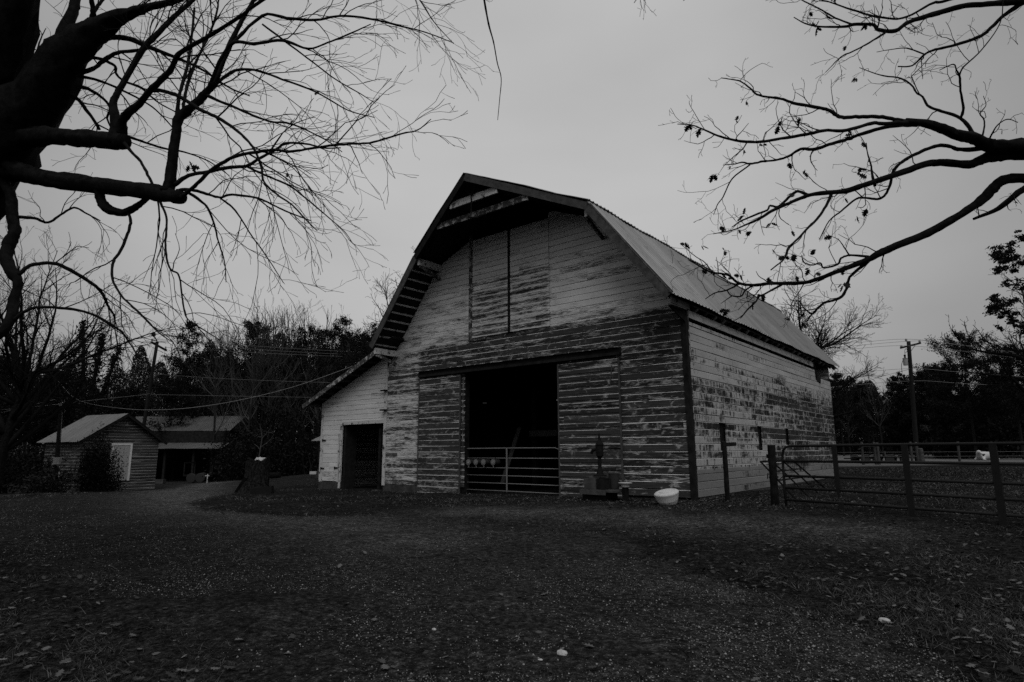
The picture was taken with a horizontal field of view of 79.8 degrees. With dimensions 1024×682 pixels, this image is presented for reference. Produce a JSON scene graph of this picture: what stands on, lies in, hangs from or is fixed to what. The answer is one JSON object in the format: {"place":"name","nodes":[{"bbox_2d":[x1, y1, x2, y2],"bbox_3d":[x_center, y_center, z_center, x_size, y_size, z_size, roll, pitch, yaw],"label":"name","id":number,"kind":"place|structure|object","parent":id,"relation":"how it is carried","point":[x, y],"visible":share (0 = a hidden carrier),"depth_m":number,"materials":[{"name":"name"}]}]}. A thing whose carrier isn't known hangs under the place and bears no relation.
{"place":"outdoors","nodes":[
{"label":"outdoors","id":0,"kind":"place"},
{"bbox_2d":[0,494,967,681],"bbox_3d":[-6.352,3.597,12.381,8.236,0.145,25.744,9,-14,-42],"label":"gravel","id":1,"kind":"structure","parent":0,"point":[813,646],"depth_m":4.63,"materials":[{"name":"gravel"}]},
{"bbox_2d":[0,454,1023,681],"bbox_3d":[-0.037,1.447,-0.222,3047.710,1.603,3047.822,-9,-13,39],"label":"ground","id":2,"kind":"structure","parent":0,"point":[271,614],"depth_m":6.24,"materials":[{"name":"plant"}]},
{"bbox_2d":[0,353,63,445],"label":"cedar tree","id":3,"kind":"object","parent":2,"relation":"on","point":[8,407],"visible":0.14,"depth_m":45.94,"materials":[{"name":"black plant"}]},
{"bbox_2d":[0,423,77,493],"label":"bush","id":4,"kind":"object","parent":2,"relation":"on","point":[25,466],"visible":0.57,"depth_m":31.07,"materials":[{"name":"black plant"}]},
{"bbox_2d":[14,462,87,493],"bbox_3d":[-22.209,6.669,29.522,2.868,1.697,3.118,-9,-13,39],"label":"bush","id":5,"kind":"object","parent":2,"relation":"on","point":[49,483],"visible":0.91,"depth_m":29.06,"materials":[{"name":"black plant"}]},
{"bbox_2d":[1,372,102,451],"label":"cedar tree","id":6,"kind":"object","parent":2,"relation":"on","point":[68,420],"visible":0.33,"depth_m":47.88,"materials":[{"name":"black plant"}]},
{"bbox_2d":[53,401,62,476],"bbox_3d":[-22.067,5.284,29.764,0.377,4.774,1.393,6,-12,-29],"label":"yard light","id":7,"kind":"object","parent":2,"relation":"on","point":[57,459],"visible":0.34,"depth_m":29.86,"materials":[{"name":"metal"}]},
{"bbox_2d":[58,366,351,409],"bbox_3d":[-13.661,2.092,26.575,18.461,1.620,0.595,-5,-11,23],"label":"power line","id":8,"kind":"object","parent":7,"relation":"attached to","point":[220,403],"visible":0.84,"depth_m":26.06,"materials":[{"name":"metal"}]},
{"bbox_2d":[68,320,93,420],"bbox_3d":[-30.938,4.771,44.356,2.410,12.606,3.217,-5,-11,23],"label":"ivy trunk","id":9,"kind":"object","parent":2,"relation":"on","point":[82,385],"visible":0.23,"depth_m":43.88,"materials":[{"name":"black plant"}]},
{"bbox_2d":[76,327,109,419],"bbox_3d":[-30.682,5.160,44.266,4.023,12.039,2.700,-2,-10,11],"label":"ivy trunk","id":10,"kind":"object","parent":2,"relation":"on","point":[102,346],"visible":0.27,"depth_m":43.87,"materials":[{"name":"black plant"}]},
{"bbox_2d":[67,421,121,491],"bbox_3d":[-21.501,6.007,31.741,2.352,3.988,2.491,-9,-13,39],"label":"bush","id":11,"kind":"object","parent":2,"relation":"on","point":[93,467],"visible":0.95,"depth_m":31.43,"materials":[{"name":"black plant"}]},
{"bbox_2d":[36,413,167,491],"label":"wooden shed","id":12,"kind":"structure","parent":2,"relation":"on","point":[140,442],"depth_m":34.67,"materials":[{"name":"wood"}]},
{"bbox_2d":[112,445,130,480],"bbox_3d":[-21.933,6.825,34.324,0.130,1.948,0.927,-6,-12,27],"label":"door","id":13,"kind":"structure","parent":12,"relation":"in","point":[125,453],"depth_m":34.47,"materials":[{"name":"paint"}]},
{"bbox_2d":[79,346,127,419],"bbox_3d":[-30.354,5.628,44.330,5.568,10.659,2.420,-4,-11,19],"label":"ivy trunk","id":14,"kind":"object","parent":2,"relation":"on","point":[101,394],"visible":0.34,"depth_m":43.90,"materials":[{"name":"black plant"}]},
{"bbox_2d":[0,220,209,493],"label":"spreading tree","id":15,"kind":"object","parent":2,"relation":"on","point":[23,401],"visible":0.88,"depth_m":26.20,"materials":[{"name":"black plant"}]},
{"bbox_2d":[106,439,127,491],"bbox_3d":[-21.240,6.737,32.727,1.365,2.940,1.193,5,-12,-27],"label":"bush","id":16,"kind":"object","parent":2,"relation":"on","point":[118,475],"visible":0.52,"depth_m":32.68,"materials":[{"name":"black plant"}]},
{"bbox_2d":[96,382,159,417],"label":"cedar tree","id":17,"kind":"object","parent":2,"relation":"on","point":[133,401],"visible":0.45,"depth_m":52.23,"materials":[{"name":"black plant"}]},
{"bbox_2d":[140,356,167,416],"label":"bare tree","id":18,"kind":"object","parent":2,"relation":"on","point":[157,372],"visible":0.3,"depth_m":56.41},
{"bbox_2d":[142,333,166,425],"bbox_3d":[-23.922,4.660,40.033,2.659,10.256,1.146,-9,-13,39],"label":"utility pole","id":19,"kind":"object","parent":2,"relation":"on","point":[157,345],"visible":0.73,"depth_m":39.92,"materials":[{"name":"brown wood"}]},
{"bbox_2d":[143,321,217,479],"bbox_3d":[-28.073,4.829,50.591,6.492,13.616,7.573,-9,-13,39],"label":"cedar tree","id":20,"kind":"object","parent":2,"relation":"on","point":[177,395],"visible":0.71,"depth_m":50.62,"materials":[{"name":"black plant"}]},
{"bbox_2d":[3,317,369,479],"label":"undergrowth","id":21,"kind":"object","parent":2,"relation":"on","point":[295,433],"visible":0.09,"depth_m":50.50,"materials":[{"name":"black plant"}]},
{"bbox_2d":[136,416,247,481],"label":"equipment shed","id":22,"kind":"structure","parent":2,"relation":"on","point":[196,436],"depth_m":49.10,"materials":[{"name":"metal"}]},
{"bbox_2d":[183,462,222,482],"bbox_3d":[-22.689,9.643,45.022,2.106,1.494,1.900,0,-10,0],"label":"utility trailer","id":23,"kind":"object","parent":2,"relation":"on","point":[193,478],"visible":0.86,"depth_m":44.11,"materials":[{"name":"metal"}]},
{"bbox_2d":[186,376,219,476],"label":"bare tree","id":24,"kind":"object","parent":2,"relation":"on","point":[188,468],"visible":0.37,"depth_m":52.55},
{"bbox_2d":[188,323,227,415],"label":"bare tree","id":25,"kind":"object","parent":2,"relation":"on","point":[207,385],"visible":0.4,"depth_m":53.96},
{"bbox_2d":[200,336,224,415],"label":"bare tree","id":26,"kind":"object","parent":2,"relation":"on","point":[212,376],"visible":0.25,"depth_m":55.44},
{"bbox_2d":[191,328,235,471],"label":"bare tree","id":27,"kind":"object","parent":2,"relation":"on","point":[214,412],"visible":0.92,"depth_m":48.26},
{"bbox_2d":[202,360,226,472],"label":"bare tree","id":28,"kind":"object","parent":2,"relation":"on","point":[209,412],"visible":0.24,"depth_m":51.94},
{"bbox_2d":[188,355,249,415],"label":"cedar tree","id":29,"kind":"object","parent":2,"relation":"on","point":[211,379],"visible":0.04,"depth_m":60.18,"materials":[{"name":"black plant"}]},
{"bbox_2d":[203,320,250,415],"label":"bare tree","id":30,"kind":"object","parent":2,"relation":"on","point":[220,366],"visible":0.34,"depth_m":55.42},
{"bbox_2d":[215,357,241,418],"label":"bare tree","id":31,"kind":"object","parent":2,"relation":"on","point":[227,400],"visible":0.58,"depth_m":51.37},
{"bbox_2d":[211,352,250,429],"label":"bare tree","id":32,"kind":"object","parent":2,"relation":"on","point":[233,399],"visible":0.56,"depth_m":52.87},
{"bbox_2d":[227,336,237,415],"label":"pale tree","id":33,"kind":"object","parent":2,"relation":"on","point":[231,373],"visible":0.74,"depth_m":52.96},
{"bbox_2d":[221,319,245,410],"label":"bare tree","id":34,"kind":"object","parent":2,"relation":"on","point":[236,336],"visible":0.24,"depth_m":60.48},
{"bbox_2d":[234,476,246,492],"bbox_3d":[-9.080,4.826,20.480,0.574,0.614,0.102,-6,-12,30],"label":"plank","id":35,"kind":"object","parent":2,"relation":"on","point":[240,484],"visible":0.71,"depth_m":20.45,"materials":[{"name":"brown wood"}]},
{"bbox_2d":[202,417,279,480],"bbox_3d":[-20.133,8.143,46.307,5.614,4.836,6.480,-9,-13,39],"label":"bush","id":36,"kind":"object","parent":2,"relation":"on","point":[250,450],"visible":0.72,"depth_m":45.31,"materials":[{"name":"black plant"}]},
{"bbox_2d":[231,388,259,476],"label":"bare tree","id":37,"kind":"object","parent":2,"relation":"on","point":[246,419],"visible":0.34,"depth_m":51.78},
{"bbox_2d":[187,318,307,429],"bbox_3d":[-23.848,5.154,55.539,9.612,14.696,9.526,-2,-10,10],"label":"cedar tree","id":38,"kind":"object","parent":2,"relation":"on","point":[242,372],"visible":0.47,"depth_m":54.95,"materials":[{"name":"black plant"}]},
{"bbox_2d":[0,0,501,404],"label":"oak tree","id":39,"kind":"object","parent":2,"relation":"on","point":[42,86],"visible":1,"depth_m":6.47,"materials":[{"name":"black plant"}]},
{"bbox_2d":[227,336,274,435],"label":"bare tree","id":40,"kind":"object","parent":2,"relation":"on","point":[241,386],"visible":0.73,"depth_m":50.41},
{"bbox_2d":[224,319,280,477],"bbox_3d":[-21.026,4.544,49.408,3.793,13.513,2.943,-7,-12,32],"label":"bare tree","id":41,"kind":"object","parent":2,"relation":"on","point":[252,399],"visible":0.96,"depth_m":49.50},
{"bbox_2d":[232,352,272,433],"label":"bare tree","id":42,"kind":"object","parent":2,"relation":"on","point":[249,400],"visible":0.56,"depth_m":50.86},
{"bbox_2d":[237,457,269,492],"bbox_3d":[-8.746,4.645,20.841,1.184,1.387,1.251,2,-11,-15],"label":"tree stump","id":43,"kind":"object","parent":2,"relation":"on","point":[257,473],"visible":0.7,"depth_m":20.48,"materials":[{"name":"wood"}]},
{"bbox_2d":[254,425,273,459],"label":"sapling","id":44,"kind":"object","parent":43,"relation":"on","point":[261,441],"visible":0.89,"depth_m":23.99,"materials":[{"name":"plant"}]},
{"bbox_2d":[229,311,283,435],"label":"bare tree","id":45,"kind":"object","parent":2,"relation":"on","point":[263,362],"visible":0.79,"depth_m":51.05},
{"bbox_2d":[234,305,282,416],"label":"bare tree","id":46,"kind":"object","parent":2,"relation":"on","point":[259,350],"visible":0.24,"depth_m":55.39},
{"bbox_2d":[251,486,274,493],"bbox_3d":[-8.108,4.844,19.892,0.705,0.284,0.338,1,-10,-8],"label":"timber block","id":47,"kind":"object","parent":2,"relation":"on","point":[262,490],"depth_m":19.75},
{"bbox_2d":[241,306,293,442],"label":"bare tree","id":48,"kind":"object","parent":2,"relation":"on","point":[273,363],"visible":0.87,"depth_m":51.37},
{"bbox_2d":[248,288,286,433],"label":"bare tree","id":49,"kind":"object","parent":2,"relation":"on","point":[266,334],"visible":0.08,"depth_m":59.88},
{"bbox_2d":[259,335,290,435],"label":"bare tree","id":50,"kind":"object","parent":2,"relation":"on","point":[276,383],"visible":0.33,"depth_m":53.05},
{"bbox_2d":[248,301,303,452],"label":"bare tree","id":51,"kind":"object","parent":2,"relation":"on","point":[272,382],"visible":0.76,"depth_m":51.80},
{"bbox_2d":[259,331,298,445],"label":"bare tree","id":52,"kind":"object","parent":2,"relation":"on","point":[275,382],"visible":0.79,"depth_m":51.41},
{"bbox_2d":[267,349,305,452],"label":"bare tree","id":53,"kind":"object","parent":2,"relation":"on","point":[289,390],"visible":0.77,"depth_m":51.26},
{"bbox_2d":[257,428,317,475],"bbox_3d":[-18.234,9.149,49.866,7.502,3.973,6.722,-9,-13,39],"label":"bush","id":54,"kind":"object","parent":2,"relation":"on","point":[277,463],"visible":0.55,"depth_m":48.09,"materials":[{"name":"black plant"}]},
{"bbox_2d":[272,307,308,432],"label":"bare tree","id":55,"kind":"object","parent":2,"relation":"on","point":[281,365],"visible":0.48,"depth_m":54.91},
{"bbox_2d":[272,305,310,398],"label":"bare tree","id":56,"kind":"object","parent":2,"relation":"on","point":[289,339],"visible":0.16,"depth_m":60.62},
{"bbox_2d":[276,310,310,443],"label":"bare tree","id":57,"kind":"object","parent":2,"relation":"on","point":[296,343],"visible":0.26,"depth_m":60.81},
{"bbox_2d":[258,323,343,440],"bbox_3d":[-19.001,5.117,55.367,8.084,14.265,9.385,2,-10,-10],"label":"cedar tree","id":58,"kind":"object","parent":2,"relation":"on","point":[304,341],"visible":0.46,"depth_m":56.03,"materials":[{"name":"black plant"}]},
{"bbox_2d":[273,330,328,473],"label":"bare tree","id":59,"kind":"object","parent":2,"relation":"on","point":[303,411],"visible":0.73,"depth_m":52.35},
{"bbox_2d":[291,299,318,424],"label":"bare tree","id":60,"kind":"object","parent":2,"relation":"on","point":[304,328],"visible":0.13,"depth_m":63.03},
{"bbox_2d":[297,337,331,469],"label":"bare tree","id":61,"kind":"object","parent":2,"relation":"on","point":[317,381],"visible":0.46,"depth_m":52.91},
{"bbox_2d":[311,436,320,468],"bbox_3d":[-10.564,6.995,38.321,2.264,2.781,6.862,0,-10,-4],"label":"open shelter","id":62,"kind":"object","parent":2,"relation":"on","point":[317,444],"visible":0.09,"depth_m":35.53,"materials":[{"name":"metal"}]},
{"bbox_2d":[298,305,333,439],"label":"bare tree","id":63,"kind":"object","parent":2,"relation":"on","point":[312,360],"visible":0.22,"depth_m":59.68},
{"bbox_2d":[304,354,327,423],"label":"bare tree","id":64,"kind":"object","parent":2,"relation":"on","point":[312,393],"visible":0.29,"depth_m":53.28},
{"bbox_2d":[297,343,339,448],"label":"bare tree","id":65,"kind":"object","parent":2,"relation":"on","point":[309,429],"visible":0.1,"depth_m":57.14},
{"bbox_2d":[296,305,349,463],"bbox_3d":[-16.005,3.981,52.406,5.640,14.966,3.929,-5,-11,25],"label":"bare tree","id":66,"kind":"object","parent":2,"relation":"on","point":[324,378],"visible":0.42,"depth_m":51.85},
{"bbox_2d":[305,307,341,435],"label":"bare tree","id":67,"kind":"object","parent":2,"relation":"on","point":[327,315],"visible":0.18,"depth_m":60.01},
{"bbox_2d":[302,316,361,396],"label":"pine tree","id":68,"kind":"object","parent":2,"relation":"on","point":[328,334],"visible":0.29,"depth_m":52.83,"materials":[{"name":"black plant"}]},
{"bbox_2d":[325,322,376,371],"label":"pine tree","id":69,"kind":"object","parent":2,"relation":"on","point":[360,343],"visible":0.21,"depth_m":50.23,"materials":[{"name":"black plant"}]},
{"bbox_2d":[304,246,413,431],"bbox_3d":[-6.613,1.441,37.023,9.614,13.510,8.882,-9,-13,39],"label":"round bare tree","id":70,"kind":"object","parent":2,"relation":"on","point":[385,294],"visible":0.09,"depth_m":36.85,"materials":[{"name":"black plant"}]},
{"bbox_2d":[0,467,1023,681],"bbox_3d":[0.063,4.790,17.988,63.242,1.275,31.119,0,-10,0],"label":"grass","id":71,"kind":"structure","parent":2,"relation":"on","point":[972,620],"depth_m":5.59,"materials":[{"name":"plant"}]},
{"bbox_2d":[0,476,1023,681],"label":"fallen leaves","id":72,"kind":"object","parent":2,"relation":"on","point":[1015,668],"visible":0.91,"depth_m":5.04,"materials":[{"name":"grey plant"}]},
{"bbox_2d":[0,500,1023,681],"bbox_3d":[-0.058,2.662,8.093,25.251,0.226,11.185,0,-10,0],"label":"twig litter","id":73,"kind":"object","parent":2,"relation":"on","point":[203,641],"visible":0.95,"depth_m":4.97,"materials":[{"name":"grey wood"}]},
{"bbox_2d":[302,172,839,499],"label":"barn","id":74,"kind":"structure","parent":2,"relation":"on","point":[569,327],"depth_m":18.46,"materials":[{"name":"wood"}]},
{"bbox_2d":[320,434,339,481],"bbox_3d":[-6.836,4.392,23.049,1.160,1.760,0.072,-9,-13,39],"label":"shutter door","id":75,"kind":"structure","parent":74,"relation":"in","point":[330,450],"depth_m":23.07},
{"bbox_2d":[416,374,460,493],"bbox_3d":[-2.340,2.964,19.500,1.920,3.690,0.037,-9,-13,39],"label":"sliding door","id":76,"kind":"structure","parent":74,"relation":"in","point":[438,457],"depth_m":19.46,"materials":[{"name":"wood"}]},
{"bbox_2d":[472,231,508,337],"bbox_3d":[-0.682,-1.736,19.014,1.470,3.189,0.034,-9,-13,39],"label":"loft door","id":77,"kind":"structure","parent":74,"relation":"in","point":[490,264],"depth_m":18.99,"materials":[{"name":"wood"}]},
{"bbox_2d":[467,447,558,493],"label":"tube gate","id":78,"kind":"structure","parent":74,"relation":"attached to","point":[507,468],"depth_m":17.69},
{"bbox_2d":[481,458,490,467],"bbox_3d":[-0.784,3.644,18.337,0.182,0.292,0.273,-9,-13,39],"label":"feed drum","id":79,"kind":"object","parent":78,"relation":"hanging from","point":[485,461],"visible":1,"depth_m":18.27,"materials":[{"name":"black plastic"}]},
{"bbox_2d":[510,219,549,331],"bbox_3d":[0.504,-1.910,18.059,1.435,3.191,0.033,-9,-13,39],"label":"loft door","id":80,"kind":"structure","parent":74,"relation":"in","point":[529,244],"depth_m":18.03,"materials":[{"name":"wood"}]},
{"bbox_2d":[557,357,623,497],"bbox_3d":[2.002,2.291,15.995,1.940,3.570,0.061,-9,-13,39],"label":"sliding door","id":81,"kind":"structure","parent":74,"relation":"in","point":[603,415],"depth_m":16.04,"materials":[{"name":"wood"}]},
{"bbox_2d":[580,487,628,501],"bbox_3d":[2.246,3.678,14.557,1.047,0.430,0.720,-9,-13,39],"label":"bench","id":82,"kind":"object","parent":2,"relation":"on","point":[598,495],"visible":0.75,"depth_m":14.40,"materials":[{"name":"grey wood"}]},
{"bbox_2d":[584,477,607,489],"bbox_3d":[2.024,3.432,14.783,0.390,0.280,0.577,-9,-13,39],"label":"stone block","id":83,"kind":"object","parent":82,"relation":"on","point":[590,483],"depth_m":14.58,"materials":[{"name":"concrete"}]},
{"bbox_2d":[590,433,606,476],"bbox_3d":[2.109,2.760,14.870,0.314,1.026,0.377,3,-11,-17],"label":"hand pump","id":84,"kind":"object","parent":83,"relation":"on","point":[599,445],"visible":1,"depth_m":14.78,"materials":[{"name":"metal"}]},
{"bbox_2d":[596,478,610,489],"bbox_3d":[2.248,3.406,14.617,0.230,0.250,0.500,-9,-13,39],"label":"stone block","id":85,"kind":"object","parent":82,"relation":"on","point":[603,483],"depth_m":14.44,"materials":[{"name":"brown concrete"}]},
{"bbox_2d":[608,473,618,488],"bbox_3d":[2.445,3.351,14.660,0.270,0.350,0.270,-9,-13,39],"label":"bucket","id":86,"kind":"object","parent":82,"relation":"on","point":[614,477],"visible":0.97,"depth_m":14.56,"materials":[{"name":"black plastic"}]},
{"bbox_2d":[654,488,678,504],"bbox_3d":[3.361,3.401,13.307,0.532,0.377,0.519,-9,-13,39],"label":"planter tub","id":87,"kind":"object","parent":2,"relation":"on","point":[668,496],"visible":0.94,"depth_m":13.13,"materials":[{"name":"white paint"}]},
{"bbox_2d":[722,441,735,501],"bbox_3d":[4.821,3.066,13.653,0.529,1.642,0.231,10,-14,-44],"label":"fence post","id":88,"kind":"object","parent":2,"relation":"on","point":[725,471],"visible":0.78,"depth_m":13.55,"materials":[{"name":"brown wood"}]},
{"bbox_2d":[766,444,781,505],"bbox_3d":[5.361,3.023,12.525,0.265,1.790,0.540,-1,-10,5],"label":"gate post","id":89,"kind":"object","parent":2,"relation":"on","point":[772,473],"visible":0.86,"depth_m":12.53,"materials":[{"name":"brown wood"}]},
{"bbox_2d":[781,442,1023,524],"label":"pasture gate","id":90,"kind":"structure","parent":89,"relation":"attached to","point":[998,483],"depth_m":10.25,"materials":[{"name":"metal"}]},
{"bbox_2d":[760,459,826,498],"bbox_3d":[7.277,3.444,15.468,0.788,0.893,3.759,-9,-13,39],"label":"leaning panel","id":91,"kind":"object","parent":2,"relation":"on","point":[793,481],"visible":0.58,"depth_m":15.16,"materials":[{"name":"metal"}]},
{"bbox_2d":[634,0,1023,329],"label":"oak tree","id":92,"kind":"object","parent":2,"relation":"on","point":[999,150],"visible":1,"depth_m":7.59,"materials":[{"name":"black plant"}]},
{"bbox_2d":[775,265,888,443],"bbox_3d":[20.667,1.481,43.338,10.710,14.663,11.619,0,-10,1],"label":"round bare tree","id":93,"kind":"object","parent":2,"relation":"on","point":[819,340],"visible":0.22,"depth_m":42.23,"materials":[{"name":"black plant"}]},
{"bbox_2d":[838,393,857,455],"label":"bare tree","id":94,"kind":"object","parent":2,"relation":"on","point":[847,425],"visible":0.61,"depth_m":81.13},
{"bbox_2d":[829,371,869,455],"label":"cedar tree","id":95,"kind":"object","parent":2,"relation":"on","point":[836,419],"visible":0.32,"depth_m":90.39,"materials":[{"name":"black plant"}]},
{"bbox_2d":[844,454,882,463],"bbox_3d":[25.603,8.559,44.995,2.337,0.856,1.750,0,-10,0],"label":"farm trailer","id":96,"kind":"object","parent":2,"relation":"on","point":[857,457],"visible":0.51,"depth_m":44.38,"materials":[{"name":"metal"}]},
{"bbox_2d":[842,380,887,454],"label":"cedar tree","id":97,"kind":"object","parent":2,"relation":"on","point":[866,423],"visible":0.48,"depth_m":95.27,"materials":[{"name":"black plant"}]},
{"bbox_2d":[857,352,899,455],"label":"bare tree","id":98,"kind":"object","parent":2,"relation":"on","point":[877,417],"visible":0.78,"depth_m":75.82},
{"bbox_2d":[876,446,880,464],"bbox_3d":[25.100,7.810,41.983,0.255,1.675,0.468,-3,-11,15],"label":"post","id":99,"kind":"object","parent":2,"relation":"on","point":[878,453],"visible":0.72,"depth_m":41.90,"materials":[{"name":"grey wood"}]},
{"bbox_2d":[870,451,909,460],"bbox_3d":[27.117,8.449,44.502,2.657,0.883,1.750,0,-10,0],"label":"farm trailer","id":100,"kind":"object","parent":2,"relation":"on","point":[886,457],"visible":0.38,"depth_m":43.82,"materials":[{"name":"metal"}]},
{"bbox_2d":[873,375,908,455],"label":"cedar tree","id":101,"kind":"object","parent":2,"relation":"on","point":[891,382],"visible":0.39,"depth_m":80.96,"materials":[{"name":"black plant"}]},
{"bbox_2d":[884,370,932,455],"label":"cedar tree","id":102,"kind":"object","parent":2,"relation":"on","point":[904,426],"visible":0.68,"depth_m":75.66,"materials":[{"name":"black plant"}]},
{"bbox_2d":[900,339,920,460],"bbox_3d":[32.804,4.846,49.616,1.577,10.051,2.726,-9,-13,39],"label":"utility pole","id":103,"kind":"object","parent":2,"relation":"on","point":[907,361],"visible":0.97,"depth_m":49.87,"materials":[{"name":"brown wood"}]},
{"bbox_2d":[918,448,924,460],"bbox_3d":[28.031,8.009,41.983,0.460,1.315,0.530,-9,-13,39],"label":"post","id":104,"kind":"object","parent":2,"relation":"on","point":[921,454],"visible":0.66,"depth_m":41.84,"materials":[{"name":"grey wood"}]},
{"bbox_2d":[834,367,1023,458],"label":"undergrowth","id":105,"kind":"object","parent":2,"relation":"on","point":[987,428],"visible":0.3,"depth_m":67.06,"materials":[{"name":"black plant"}]},
{"bbox_2d":[899,361,977,456],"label":"cedar tree","id":106,"kind":"object","parent":2,"relation":"on","point":[920,419],"visible":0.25,"depth_m":70.95,"materials":[{"name":"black plant"}]},
{"bbox_2d":[913,329,1016,457],"bbox_3d":[47.388,5.407,63.054,10.500,13.859,9.542,-5,-11,26],"label":"cedar tree","id":107,"kind":"object","parent":2,"relation":"on","point":[939,387],"visible":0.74,"depth_m":63.51,"materials":[{"name":"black plant"}]},
{"bbox_2d":[929,230,1023,396],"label":"leafy tree","id":108,"kind":"object","parent":2,"relation":"on","point":[1002,257],"visible":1,"depth_m":24.51,"materials":[{"name":"black plant"}]},
{"bbox_2d":[974,450,999,459],"bbox_3d":[43.467,10.449,56.108,3.201,0.895,1.186,5,-12,-29],"label":"cow","id":109,"kind":"object","parent":2,"relation":"on","point":[982,455],"visible":0.7,"depth_m":55.67},
{"bbox_2d":[956,341,1023,459],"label":"cedar tree","id":110,"kind":"object","parent":2,"relation":"on","point":[999,403],"visible":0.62,"depth_m":59.11,"materials":[{"name":"black plant"}]},
{"bbox_2d":[0,0,1023,452],"label":"sky","id":111,"kind":"structure","parent":0,"point":[587,87],"materials":[{"name":"grey"}]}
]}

